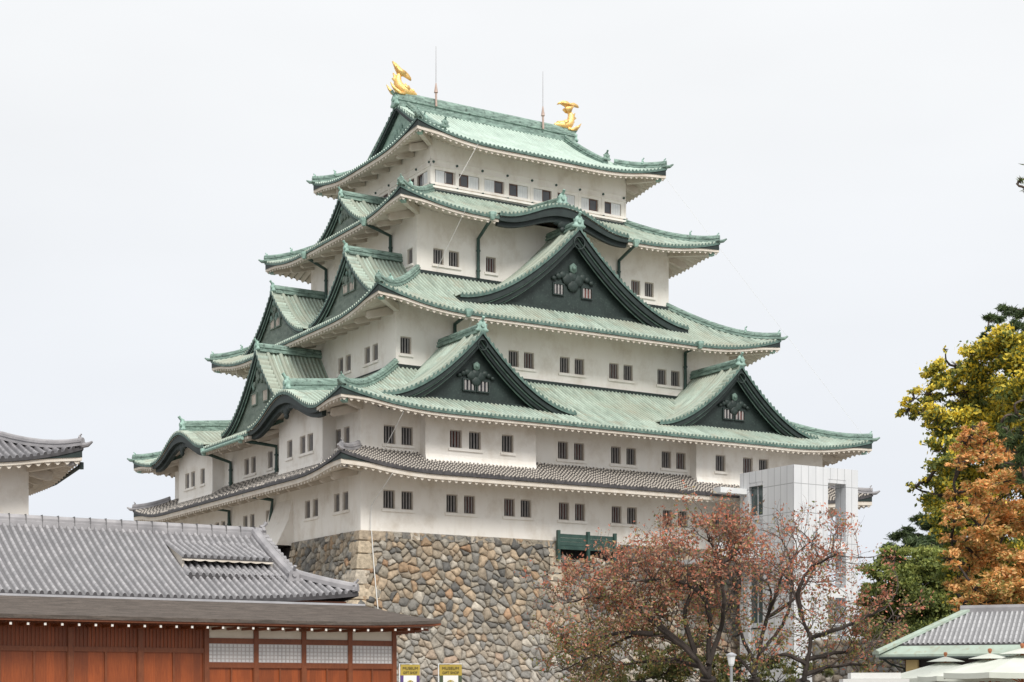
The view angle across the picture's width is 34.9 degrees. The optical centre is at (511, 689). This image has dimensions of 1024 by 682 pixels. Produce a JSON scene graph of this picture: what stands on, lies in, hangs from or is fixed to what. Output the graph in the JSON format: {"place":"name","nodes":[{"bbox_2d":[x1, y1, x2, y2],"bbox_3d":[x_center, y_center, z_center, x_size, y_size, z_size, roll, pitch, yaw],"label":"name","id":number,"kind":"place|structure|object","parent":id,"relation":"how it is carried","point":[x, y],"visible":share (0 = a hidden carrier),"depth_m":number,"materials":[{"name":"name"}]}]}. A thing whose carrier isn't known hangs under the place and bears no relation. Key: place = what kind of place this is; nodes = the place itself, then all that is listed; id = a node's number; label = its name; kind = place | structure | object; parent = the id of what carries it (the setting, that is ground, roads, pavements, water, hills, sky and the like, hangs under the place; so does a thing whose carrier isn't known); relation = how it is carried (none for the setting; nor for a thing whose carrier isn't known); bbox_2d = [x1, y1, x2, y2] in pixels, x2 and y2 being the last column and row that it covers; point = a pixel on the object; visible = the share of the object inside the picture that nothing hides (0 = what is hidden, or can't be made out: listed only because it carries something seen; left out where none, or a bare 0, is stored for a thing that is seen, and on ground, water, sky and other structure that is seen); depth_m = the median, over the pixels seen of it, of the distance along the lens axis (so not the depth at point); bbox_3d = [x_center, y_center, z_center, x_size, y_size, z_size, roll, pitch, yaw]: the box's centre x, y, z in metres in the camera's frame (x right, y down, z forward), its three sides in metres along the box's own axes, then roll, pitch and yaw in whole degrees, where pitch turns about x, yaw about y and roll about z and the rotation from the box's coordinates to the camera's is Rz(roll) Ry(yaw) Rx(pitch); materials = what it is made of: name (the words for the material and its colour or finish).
{"place":"outdoors","nodes":[
{"label":"outdoors","id":0,"kind":"place"},
{"bbox_2d":[0,513,440,681],"bbox_3d":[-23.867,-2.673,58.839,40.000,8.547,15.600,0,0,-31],"label":"palace hall","id":1,"kind":"structure","parent":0,"point":[90,599],"depth_m":60.17,"materials":[{"name":"grey tile"}]},
{"bbox_2d":[0,0,1023,638],"label":"sky","id":2,"kind":"structure","parent":0,"point":[857,163],"materials":[{"name":"white"}]},
{"bbox_2d":[872,604,1023,671],"bbox_3d":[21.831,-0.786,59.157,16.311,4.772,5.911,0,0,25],"label":"tea house","id":3,"kind":"structure","parent":0,"point":[965,633],"depth_m":59.85,"materials":[{"name":"grey tile"}]},
{"label":"ground","id":4,"kind":"structure","parent":0,"visible":0},
{"bbox_2d":[0,431,92,514],"bbox_3d":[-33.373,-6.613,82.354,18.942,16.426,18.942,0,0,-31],"label":"corner turret","id":5,"kind":"object","parent":4,"relation":"on","point":[29,466],"visible":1,"depth_m":79.55,"materials":[{"name":"paint"}]},
{"bbox_2d":[399,663,419,681],"bbox_3d":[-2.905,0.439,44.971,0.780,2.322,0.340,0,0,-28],"label":"shop banner","id":6,"kind":"object","parent":4,"relation":"on","point":[409,673],"visible":1,"depth_m":45.00,"materials":[{"name":"yellow fabric"}]},
{"bbox_2d":[438,664,461,681],"bbox_3d":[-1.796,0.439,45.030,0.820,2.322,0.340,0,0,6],"label":"shop banner","id":7,"kind":"object","parent":4,"relation":"on","point":[450,673],"visible":1,"depth_m":45.02,"materials":[{"name":"yellow fabric"}]},
{"bbox_2d":[281,530,834,681],"bbox_3d":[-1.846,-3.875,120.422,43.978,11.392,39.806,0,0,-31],"label":"stone base","id":8,"kind":"object","parent":4,"relation":"on","point":[473,594],"visible":0.24,"depth_m":100.23,"materials":[{"name":"beige stone"}]},
{"bbox_2d":[127,61,879,561],"bbox_3d":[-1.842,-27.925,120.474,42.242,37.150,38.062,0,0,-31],"label":"castle keep","id":9,"kind":"structure","parent":8,"relation":"on","point":[483,327],"depth_m":109.46,"materials":[{"name":"paint"}]},
{"bbox_2d":[186,474,188,488],"bbox_3d":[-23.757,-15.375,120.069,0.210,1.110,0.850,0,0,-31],"label":"window","id":10,"kind":"structure","parent":9,"relation":"in","point":[187,475],"depth_m":120.18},
{"bbox_2d":[192,472,194,486],"bbox_3d":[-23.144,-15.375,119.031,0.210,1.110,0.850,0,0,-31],"label":"window","id":11,"kind":"structure","parent":9,"relation":"in","point":[193,473],"depth_m":119.13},
{"bbox_2d":[202,468,204,483],"bbox_3d":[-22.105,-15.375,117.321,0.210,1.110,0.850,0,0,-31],"label":"window","id":12,"kind":"structure","parent":9,"relation":"in","point":[203,470],"depth_m":117.43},
{"bbox_2d":[244,516,246,526],"bbox_3d":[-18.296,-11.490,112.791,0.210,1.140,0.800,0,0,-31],"label":"window","id":13,"kind":"structure","parent":9,"relation":"in","point":[245,517],"depth_m":112.93,"materials":[{"name":"grey wood"}]},
{"bbox_2d":[246,458,248,474],"bbox_3d":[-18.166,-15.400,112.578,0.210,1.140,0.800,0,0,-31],"label":"window","id":14,"kind":"structure","parent":9,"relation":"in","point":[247,460],"depth_m":112.68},
{"bbox_2d":[251,514,253,526],"bbox_3d":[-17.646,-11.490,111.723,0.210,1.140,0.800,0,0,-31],"label":"window","id":15,"kind":"structure","parent":9,"relation":"in","point":[252,515],"depth_m":111.86,"materials":[{"name":"wood"}]},
{"bbox_2d":[253,456,255,472],"bbox_3d":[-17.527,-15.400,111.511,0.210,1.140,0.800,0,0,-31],"label":"window","id":16,"kind":"structure","parent":9,"relation":"in","point":[254,458],"depth_m":111.61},
{"bbox_2d":[269,451,272,467],"bbox_3d":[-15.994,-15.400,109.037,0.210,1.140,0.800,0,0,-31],"label":"window","id":17,"kind":"structure","parent":9,"relation":"in","point":[271,452],"depth_m":109.14,"materials":[{"name":"grey"}]},
{"bbox_2d":[288,440,291,457],"bbox_3d":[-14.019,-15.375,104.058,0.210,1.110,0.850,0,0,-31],"label":"window","id":18,"kind":"structure","parent":9,"relation":"in","point":[289,442],"depth_m":104.16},
{"bbox_2d":[301,436,304,453],"bbox_3d":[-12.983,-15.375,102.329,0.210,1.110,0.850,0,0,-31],"label":"window","id":19,"kind":"structure","parent":9,"relation":"in","point":[302,438],"depth_m":102.45,"materials":[{"name":"grey"}]},
{"bbox_2d":[306,500,309,517],"bbox_3d":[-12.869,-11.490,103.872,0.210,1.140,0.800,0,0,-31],"label":"window","id":20,"kind":"structure","parent":9,"relation":"in","point":[307,502],"depth_m":103.99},
{"bbox_2d":[309,433,312,450],"bbox_3d":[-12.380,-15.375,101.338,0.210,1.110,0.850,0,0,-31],"label":"window","id":21,"kind":"structure","parent":9,"relation":"in","point":[310,435],"depth_m":101.38,"materials":[{"name":"grey"}]},
{"bbox_2d":[314,499,317,516],"bbox_3d":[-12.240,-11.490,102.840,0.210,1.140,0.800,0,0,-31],"label":"window","id":22,"kind":"structure","parent":9,"relation":"in","point":[315,500],"depth_m":102.95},
{"bbox_2d":[335,493,338,511],"bbox_3d":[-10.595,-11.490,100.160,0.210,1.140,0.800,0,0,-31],"label":"window","id":23,"kind":"structure","parent":9,"relation":"in","point":[336,495],"depth_m":100.27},
{"bbox_2d":[337,429,340,443],"bbox_3d":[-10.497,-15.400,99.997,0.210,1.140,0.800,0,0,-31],"label":"window","id":24,"kind":"structure","parent":9,"relation":"in","point":[338,431],"depth_m":100.07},
{"bbox_2d":[339,358,342,373],"bbox_3d":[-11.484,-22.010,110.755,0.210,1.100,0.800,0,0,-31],"label":"window","id":25,"kind":"structure","parent":9,"relation":"in","point":[341,359],"depth_m":110.89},
{"bbox_2d":[344,491,347,509],"bbox_3d":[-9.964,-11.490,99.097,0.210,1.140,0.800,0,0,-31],"label":"window","id":26,"kind":"structure","parent":9,"relation":"in","point":[345,493],"depth_m":99.22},
{"bbox_2d":[345,427,348,442],"bbox_3d":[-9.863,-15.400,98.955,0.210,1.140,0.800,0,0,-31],"label":"window","id":27,"kind":"structure","parent":9,"relation":"in","point":[347,428],"depth_m":99.05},
{"bbox_2d":[347,354,350,370],"bbox_3d":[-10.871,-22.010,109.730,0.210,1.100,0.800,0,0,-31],"label":"window","id":28,"kind":"structure","parent":9,"relation":"in","point":[349,356],"depth_m":109.70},
{"bbox_2d":[366,347,369,363],"bbox_3d":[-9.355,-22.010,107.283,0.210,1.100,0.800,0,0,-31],"label":"window","id":29,"kind":"structure","parent":9,"relation":"in","point":[367,349],"depth_m":107.30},
{"bbox_2d":[374,344,377,359],"bbox_3d":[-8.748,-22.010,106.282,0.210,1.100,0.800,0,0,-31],"label":"window","id":30,"kind":"structure","parent":9,"relation":"in","point":[376,345],"depth_m":106.30,"materials":[{"name":"grey"}]},
{"bbox_2d":[383,490,393,508],"bbox_3d":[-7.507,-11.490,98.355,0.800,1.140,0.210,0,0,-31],"label":"window","id":31,"kind":"structure","parent":9,"relation":"in","point":[388,495],"depth_m":98.35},
{"bbox_2d":[384,425,394,443],"bbox_3d":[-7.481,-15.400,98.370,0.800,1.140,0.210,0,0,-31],"label":"window","id":32,"kind":"structure","parent":9,"relation":"in","point":[388,429],"depth_m":98.39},
{"bbox_2d":[400,336,410,353],"bbox_3d":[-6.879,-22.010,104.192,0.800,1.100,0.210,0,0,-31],"label":"window","id":33,"kind":"structure","parent":9,"relation":"in","point":[405,342],"depth_m":104.19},
{"bbox_2d":[401,491,411,509],"bbox_3d":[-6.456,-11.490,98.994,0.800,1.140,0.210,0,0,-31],"label":"window","id":34,"kind":"structure","parent":9,"relation":"in","point":[406,496],"depth_m":99.01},
{"bbox_2d":[401,426,411,445],"bbox_3d":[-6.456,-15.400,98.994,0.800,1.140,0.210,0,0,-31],"label":"window","id":35,"kind":"structure","parent":9,"relation":"in","point":[406,432],"depth_m":99.01,"materials":[{"name":"black wood"}]},
{"bbox_2d":[408,249,411,263],"bbox_3d":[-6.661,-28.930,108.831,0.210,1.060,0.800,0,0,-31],"label":"window","id":36,"kind":"structure","parent":9,"relation":"in","point":[409,251],"depth_m":108.95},
{"bbox_2d":[419,173,423,185],"bbox_3d":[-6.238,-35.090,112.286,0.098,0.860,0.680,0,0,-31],"label":"window","id":37,"kind":"structure","parent":9,"relation":"in","point":[420,176],"depth_m":112.41,"materials":[{"name":"grey glass"}]},
{"bbox_2d":[433,248,442,264],"bbox_3d":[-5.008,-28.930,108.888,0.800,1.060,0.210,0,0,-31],"label":"window","id":38,"kind":"structure","parent":9,"relation":"in","point":[437,253],"depth_m":108.92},
{"bbox_2d":[444,171,452,184],"bbox_3d":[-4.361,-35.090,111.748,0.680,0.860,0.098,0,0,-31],"label":"window","id":39,"kind":"structure","parent":9,"relation":"in","point":[449,176],"depth_m":111.75,"materials":[{"name":"grey glass"}]},
{"bbox_2d":[446,494,456,512],"bbox_3d":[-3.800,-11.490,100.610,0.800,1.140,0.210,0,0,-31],"label":"window","id":40,"kind":"structure","parent":9,"relation":"in","point":[451,500],"depth_m":100.61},
{"bbox_2d":[449,251,458,266],"bbox_3d":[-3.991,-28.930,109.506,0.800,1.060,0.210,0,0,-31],"label":"window","id":41,"kind":"structure","parent":9,"relation":"in","point":[453,256],"depth_m":109.51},
{"bbox_2d":[450,430,460,447],"bbox_3d":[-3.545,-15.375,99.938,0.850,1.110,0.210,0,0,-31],"label":"window","id":42,"kind":"structure","parent":9,"relation":"in","point":[455,435],"depth_m":99.95,"materials":[{"name":"grey wood"}]},
{"bbox_2d":[459,174,467,187],"bbox_3d":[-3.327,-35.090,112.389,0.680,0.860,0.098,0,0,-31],"label":"window","id":43,"kind":"structure","parent":9,"relation":"in","point":[463,180],"depth_m":112.35,"materials":[{"name":"grey glass"}]},
{"bbox_2d":[464,495,473,513],"bbox_3d":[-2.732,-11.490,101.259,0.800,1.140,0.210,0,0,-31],"label":"window","id":44,"kind":"structure","parent":9,"relation":"in","point":[468,500],"depth_m":101.28,"materials":[{"name":"brown wood"}]},
{"bbox_2d":[469,431,479,449],"bbox_3d":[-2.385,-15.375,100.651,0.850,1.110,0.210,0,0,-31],"label":"window","id":45,"kind":"structure","parent":9,"relation":"in","point":[474,437],"depth_m":100.66,"materials":[{"name":"grey wood"}]},
{"bbox_2d":[486,257,494,272],"bbox_3d":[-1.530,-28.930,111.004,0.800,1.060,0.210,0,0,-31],"label":"window","id":46,"kind":"structure","parent":9,"relation":"in","point":[490,262],"depth_m":111.02,"materials":[{"name":"grey wood"}]},
{"bbox_2d":[494,181,502,193],"bbox_3d":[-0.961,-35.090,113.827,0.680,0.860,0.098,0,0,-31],"label":"window","id":47,"kind":"structure","parent":9,"relation":"in","point":[498,186],"depth_m":113.82,"materials":[{"name":"grey glass"}]},
{"bbox_2d":[502,434,512,452],"bbox_3d":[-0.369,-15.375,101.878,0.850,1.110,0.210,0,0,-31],"label":"window","id":48,"kind":"structure","parent":9,"relation":"in","point":[507,440],"depth_m":101.90,"materials":[{"name":"grey wood"}]},
{"bbox_2d":[504,498,513,516],"bbox_3d":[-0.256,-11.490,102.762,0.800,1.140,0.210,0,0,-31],"label":"window","id":49,"kind":"structure","parent":9,"relation":"in","point":[508,503],"depth_m":102.80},
{"bbox_2d":[509,184,516,196],"bbox_3d":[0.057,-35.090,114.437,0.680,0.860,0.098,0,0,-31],"label":"window","id":50,"kind":"structure","parent":9,"relation":"in","point":[512,187],"depth_m":114.43,"materials":[{"name":"grey glass"}]},
{"bbox_2d":[509,350,517,366],"bbox_3d":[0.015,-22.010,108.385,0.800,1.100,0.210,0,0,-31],"label":"window","id":51,"kind":"structure","parent":9,"relation":"in","point":[513,355],"depth_m":108.42,"materials":[{"name":"black wood"}]},
{"bbox_2d":[521,499,530,517],"bbox_3d":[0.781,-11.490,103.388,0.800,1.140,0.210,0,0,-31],"label":"window","id":52,"kind":"structure","parent":9,"relation":"in","point":[525,504],"depth_m":103.40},
{"bbox_2d":[524,352,532,368],"bbox_3d":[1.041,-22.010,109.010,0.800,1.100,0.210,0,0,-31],"label":"window","id":53,"kind":"structure","parent":9,"relation":"in","point":[528,357],"depth_m":109.03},
{"bbox_2d":[542,190,549,201],"bbox_3d":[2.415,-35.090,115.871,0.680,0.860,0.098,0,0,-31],"label":"window","id":54,"kind":"structure","parent":9,"relation":"in","point":[545,194],"depth_m":115.83,"materials":[{"name":"grey glass"}]},
{"bbox_2d":[558,441,567,458],"bbox_3d":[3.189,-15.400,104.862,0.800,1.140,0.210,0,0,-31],"label":"window","id":55,"kind":"structure","parent":9,"relation":"in","point":[562,446],"depth_m":104.88,"materials":[{"name":"wood"}]},
{"bbox_2d":[559,502,567,519],"bbox_3d":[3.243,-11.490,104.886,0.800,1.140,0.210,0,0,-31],"label":"window","id":56,"kind":"structure","parent":9,"relation":"in","point":[563,507],"depth_m":104.90,"materials":[{"name":"brown wood"}]},
{"bbox_2d":[560,357,568,372],"bbox_3d":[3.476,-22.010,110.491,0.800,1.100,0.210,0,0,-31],"label":"window","id":57,"kind":"structure","parent":9,"relation":"in","point":[564,361],"depth_m":110.50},
{"bbox_2d":[574,443,583,460],"bbox_3d":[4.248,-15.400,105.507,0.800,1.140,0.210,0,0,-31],"label":"window","id":58,"kind":"structure","parent":9,"relation":"in","point":[578,447],"depth_m":105.52,"materials":[{"name":"wood"}]},
{"bbox_2d":[575,503,583,520],"bbox_3d":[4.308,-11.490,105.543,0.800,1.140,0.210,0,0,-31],"label":"window","id":59,"kind":"structure","parent":9,"relation":"in","point":[579,508],"depth_m":105.55,"materials":[{"name":"wood"}]},
{"bbox_2d":[575,358,583,374],"bbox_3d":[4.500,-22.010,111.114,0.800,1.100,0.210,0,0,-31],"label":"window","id":60,"kind":"structure","parent":9,"relation":"in","point":[579,363],"depth_m":111.15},
{"bbox_2d":[589,199,596,211],"bbox_3d":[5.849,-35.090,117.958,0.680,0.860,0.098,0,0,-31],"label":"window","id":61,"kind":"structure","parent":9,"relation":"in","point":[592,203],"depth_m":117.95,"materials":[{"name":"grey glass"}]},
{"bbox_2d":[605,202,610,213],"bbox_3d":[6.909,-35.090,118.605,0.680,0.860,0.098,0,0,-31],"label":"window","id":62,"kind":"structure","parent":9,"relation":"in","point":[607,204],"depth_m":118.64,"materials":[{"name":"grey glass"}]},
{"bbox_2d":[609,363,617,378],"bbox_3d":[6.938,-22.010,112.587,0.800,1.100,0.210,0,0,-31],"label":"window","id":63,"kind":"structure","parent":9,"relation":"in","point":[613,368],"depth_m":112.63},
{"bbox_2d":[611,446,619,463],"bbox_3d":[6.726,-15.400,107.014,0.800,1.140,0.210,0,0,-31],"label":"window","id":64,"kind":"structure","parent":9,"relation":"in","point":[615,451],"depth_m":107.02,"materials":[{"name":"grey wood"}]},
{"bbox_2d":[612,506,620,523],"bbox_3d":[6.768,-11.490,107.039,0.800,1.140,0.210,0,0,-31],"label":"window","id":65,"kind":"structure","parent":9,"relation":"in","point":[616,510],"depth_m":107.08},
{"bbox_2d":[624,365,631,380],"bbox_3d":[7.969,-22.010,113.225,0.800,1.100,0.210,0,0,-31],"label":"window","id":66,"kind":"structure","parent":9,"relation":"in","point":[627,368],"depth_m":113.23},
{"bbox_2d":[626,448,634,464],"bbox_3d":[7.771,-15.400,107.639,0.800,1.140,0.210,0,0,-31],"label":"window","id":67,"kind":"structure","parent":9,"relation":"in","point":[630,452],"depth_m":107.65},
{"bbox_2d":[627,507,635,524],"bbox_3d":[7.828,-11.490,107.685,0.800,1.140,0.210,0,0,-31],"label":"window","id":68,"kind":"structure","parent":9,"relation":"in","point":[631,511],"depth_m":107.71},
{"bbox_2d":[631,280,638,294],"bbox_3d":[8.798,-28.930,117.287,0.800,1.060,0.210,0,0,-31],"label":"window","id":69,"kind":"structure","parent":9,"relation":"in","point":[634,284],"depth_m":117.31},
{"bbox_2d":[645,282,652,296],"bbox_3d":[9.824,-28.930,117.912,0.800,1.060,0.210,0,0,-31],"label":"window","id":70,"kind":"structure","parent":9,"relation":"in","point":[648,286],"depth_m":117.86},
{"bbox_2d":[657,369,665,384],"bbox_3d":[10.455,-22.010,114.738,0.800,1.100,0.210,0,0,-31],"label":"window","id":71,"kind":"structure","parent":9,"relation":"in","point":[661,374],"depth_m":114.76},
{"bbox_2d":[662,451,669,467],"bbox_3d":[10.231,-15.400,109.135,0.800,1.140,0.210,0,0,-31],"label":"window","id":72,"kind":"structure","parent":9,"relation":"in","point":[665,454],"depth_m":109.08,"materials":[{"name":"wood"}]},
{"bbox_2d":[663,510,670,525],"bbox_3d":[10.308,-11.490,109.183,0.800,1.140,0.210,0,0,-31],"label":"window","id":73,"kind":"structure","parent":9,"relation":"in","point":[668,511],"depth_m":109.19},
{"bbox_2d":[671,371,678,386],"bbox_3d":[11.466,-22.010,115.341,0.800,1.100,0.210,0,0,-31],"label":"window","id":74,"kind":"structure","parent":9,"relation":"in","point":[674,374],"depth_m":115.35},
{"bbox_2d":[676,452,684,469],"bbox_3d":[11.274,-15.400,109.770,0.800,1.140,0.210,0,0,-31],"label":"window","id":75,"kind":"structure","parent":9,"relation":"in","point":[680,457],"depth_m":109.80,"materials":[{"name":"wood"}]},
{"bbox_2d":[678,511,686,527],"bbox_3d":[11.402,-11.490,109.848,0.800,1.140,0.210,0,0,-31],"label":"window","id":76,"kind":"structure","parent":9,"relation":"in","point":[683,513],"depth_m":109.88,"materials":[{"name":"brown wood"}]},
{"bbox_2d":[712,513,719,528],"bbox_3d":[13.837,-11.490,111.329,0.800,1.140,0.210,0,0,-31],"label":"window","id":77,"kind":"structure","parent":9,"relation":"in","point":[717,521],"depth_m":111.37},
{"bbox_2d":[716,455,724,471],"bbox_3d":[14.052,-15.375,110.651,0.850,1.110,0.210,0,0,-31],"label":"window","id":78,"kind":"structure","parent":9,"relation":"in","point":[720,459],"depth_m":110.66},
{"bbox_2d":[743,457,751,472],"bbox_3d":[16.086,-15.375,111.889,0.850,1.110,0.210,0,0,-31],"label":"window","id":79,"kind":"structure","parent":9,"relation":"in","point":[747,462],"depth_m":111.91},
{"bbox_2d":[759,459,767,469],"bbox_3d":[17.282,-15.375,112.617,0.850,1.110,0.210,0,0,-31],"label":"window","id":80,"kind":"structure","parent":9,"relation":"in","point":[763,463],"depth_m":112.65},
{"bbox_2d":[556,530,616,560],"bbox_3d":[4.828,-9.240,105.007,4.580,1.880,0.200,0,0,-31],"label":"plank screen","id":81,"kind":"object","parent":8,"relation":"on","point":[571,541],"visible":0.81,"depth_m":104.84,"materials":[{"name":"green wood"}]},
{"bbox_2d":[514,480,781,681],"bbox_3d":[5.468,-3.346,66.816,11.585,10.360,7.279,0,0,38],"label":"cherry tree","id":82,"kind":"object","parent":4,"relation":"on","point":[666,582],"visible":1,"depth_m":66.15,"materials":[{"name":"brown plant"}]},
{"bbox_2d":[583,631,834,681],"bbox_3d":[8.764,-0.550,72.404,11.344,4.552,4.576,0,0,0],"label":"shrub","id":83,"kind":"object","parent":4,"relation":"on","point":[658,673],"visible":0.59,"depth_m":71.98,"materials":[{"name":"green plant"}]},
{"bbox_2d":[726,652,736,681],"bbox_3d":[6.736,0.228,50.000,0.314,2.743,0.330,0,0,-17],"label":"lamp post","id":84,"kind":"object","parent":4,"relation":"on","point":[731,658],"visible":1,"depth_m":49.94,"materials":[{"name":"white metal"}]},
{"bbox_2d":[675,464,857,681],"bbox_3d":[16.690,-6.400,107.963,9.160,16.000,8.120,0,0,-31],"label":"elevator tower","id":85,"kind":"structure","parent":4,"relation":"on","point":[791,485],"depth_m":105.76,"materials":[{"name":"white concrete"}]},
{"bbox_2d":[751,486,762,520],"bbox_3d":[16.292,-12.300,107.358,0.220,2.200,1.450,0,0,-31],"label":"window","id":86,"kind":"structure","parent":85,"relation":"in","point":[758,491],"depth_m":107.31,"materials":[{"name":"grey glass"}]},
{"bbox_2d":[751,575,762,627],"bbox_3d":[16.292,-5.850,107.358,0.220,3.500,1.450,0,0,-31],"label":"window","id":87,"kind":"structure","parent":85,"relation":"in","point":[758,618],"depth_m":107.42,"materials":[{"name":"grey glass"}]},
{"bbox_2d":[671,485,881,681],"bbox_3d":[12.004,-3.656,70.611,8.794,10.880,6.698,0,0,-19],"label":"cherry tree","id":88,"kind":"object","parent":4,"relation":"on","point":[768,616],"visible":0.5,"depth_m":70.30,"materials":[{"name":"red plant"}]},
{"bbox_2d":[714,502,933,681],"bbox_3d":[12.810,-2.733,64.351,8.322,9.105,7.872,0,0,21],"label":"cherry tree","id":89,"kind":"object","parent":4,"relation":"on","point":[853,621],"visible":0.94,"depth_m":63.04,"materials":[{"name":"red plant"}]},
{"bbox_2d":[812,640,904,681],"bbox_3d":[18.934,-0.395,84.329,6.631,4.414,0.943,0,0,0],"label":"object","id":90,"kind":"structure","parent":4,"relation":"on","point":[840,673],"depth_m":83.96,"materials":[{"name":"plant"}]},
{"bbox_2d":[839,673,908,681],"bbox_3d":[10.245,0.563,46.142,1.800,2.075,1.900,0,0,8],"label":"flat canopy","id":91,"kind":"object","parent":4,"relation":"on","point":[874,677],"visible":1,"depth_m":45.44,"materials":[{"name":"white fabric"}]},
{"bbox_2d":[843,541,970,639],"bbox_3d":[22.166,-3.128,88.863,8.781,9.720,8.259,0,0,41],"label":"broadleaf tree","id":92,"kind":"object","parent":4,"relation":"on","point":[913,573],"visible":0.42,"depth_m":86.90,"materials":[{"name":"green plant"}]},
{"bbox_2d":[881,514,967,557],"bbox_3d":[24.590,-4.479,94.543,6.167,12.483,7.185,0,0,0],"label":"pine tree","id":93,"kind":"object","parent":4,"relation":"on","point":[907,535],"visible":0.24,"depth_m":95.66,"materials":[{"name":"green plant"}]},
{"bbox_2d":[901,652,995,681],"bbox_3d":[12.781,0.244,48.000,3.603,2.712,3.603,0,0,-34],"label":"market parasol","id":94,"kind":"object","parent":4,"relation":"on","point":[945,661],"visible":0.46,"depth_m":47.49,"materials":[{"name":"beige fabric"}]},
{"bbox_2d":[895,323,1023,612],"bbox_3d":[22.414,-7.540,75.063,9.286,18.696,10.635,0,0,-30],"label":"broadleaf tree","id":95,"kind":"object","parent":4,"relation":"on","point":[985,393],"visible":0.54,"depth_m":74.97,"materials":[{"name":"yellow plant"}]},
{"bbox_2d":[917,648,1020,681],"bbox_3d":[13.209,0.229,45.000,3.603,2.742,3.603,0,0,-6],"label":"market parasol","id":96,"kind":"object","parent":4,"relation":"on","point":[934,676],"visible":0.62,"depth_m":44.64,"materials":[{"name":"beige fabric"}]},
{"bbox_2d":[938,420,1023,611],"bbox_3d":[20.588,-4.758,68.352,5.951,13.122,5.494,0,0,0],"label":"maple tree","id":97,"kind":"object","parent":4,"relation":"on","point":[1001,584],"visible":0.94,"depth_m":67.86,"materials":[{"name":"orange plant"}]},
{"bbox_2d":[943,643,1023,681],"bbox_3d":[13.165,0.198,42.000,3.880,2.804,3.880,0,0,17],"label":"market parasol","id":98,"kind":"object","parent":4,"relation":"on","point":[1012,667],"visible":1,"depth_m":41.13,"materials":[{"name":"beige fabric"}]},
{"bbox_2d":[979,303,1023,353],"bbox_3d":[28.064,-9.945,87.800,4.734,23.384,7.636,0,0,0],"label":"pine tree","id":99,"kind":"object","parent":4,"relation":"on","point":[1005,311],"visible":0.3,"depth_m":90.11,"materials":[{"name":"green plant"}]},
{"bbox_2d":[994,164,1023,484],"bbox_3d":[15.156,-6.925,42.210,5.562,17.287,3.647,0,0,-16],"label":"pine tree","id":100,"kind":"object","parent":4,"relation":"on","point":[1011,444],"visible":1,"depth_m":41.95,"materials":[{"name":"green plant"}]}
]}

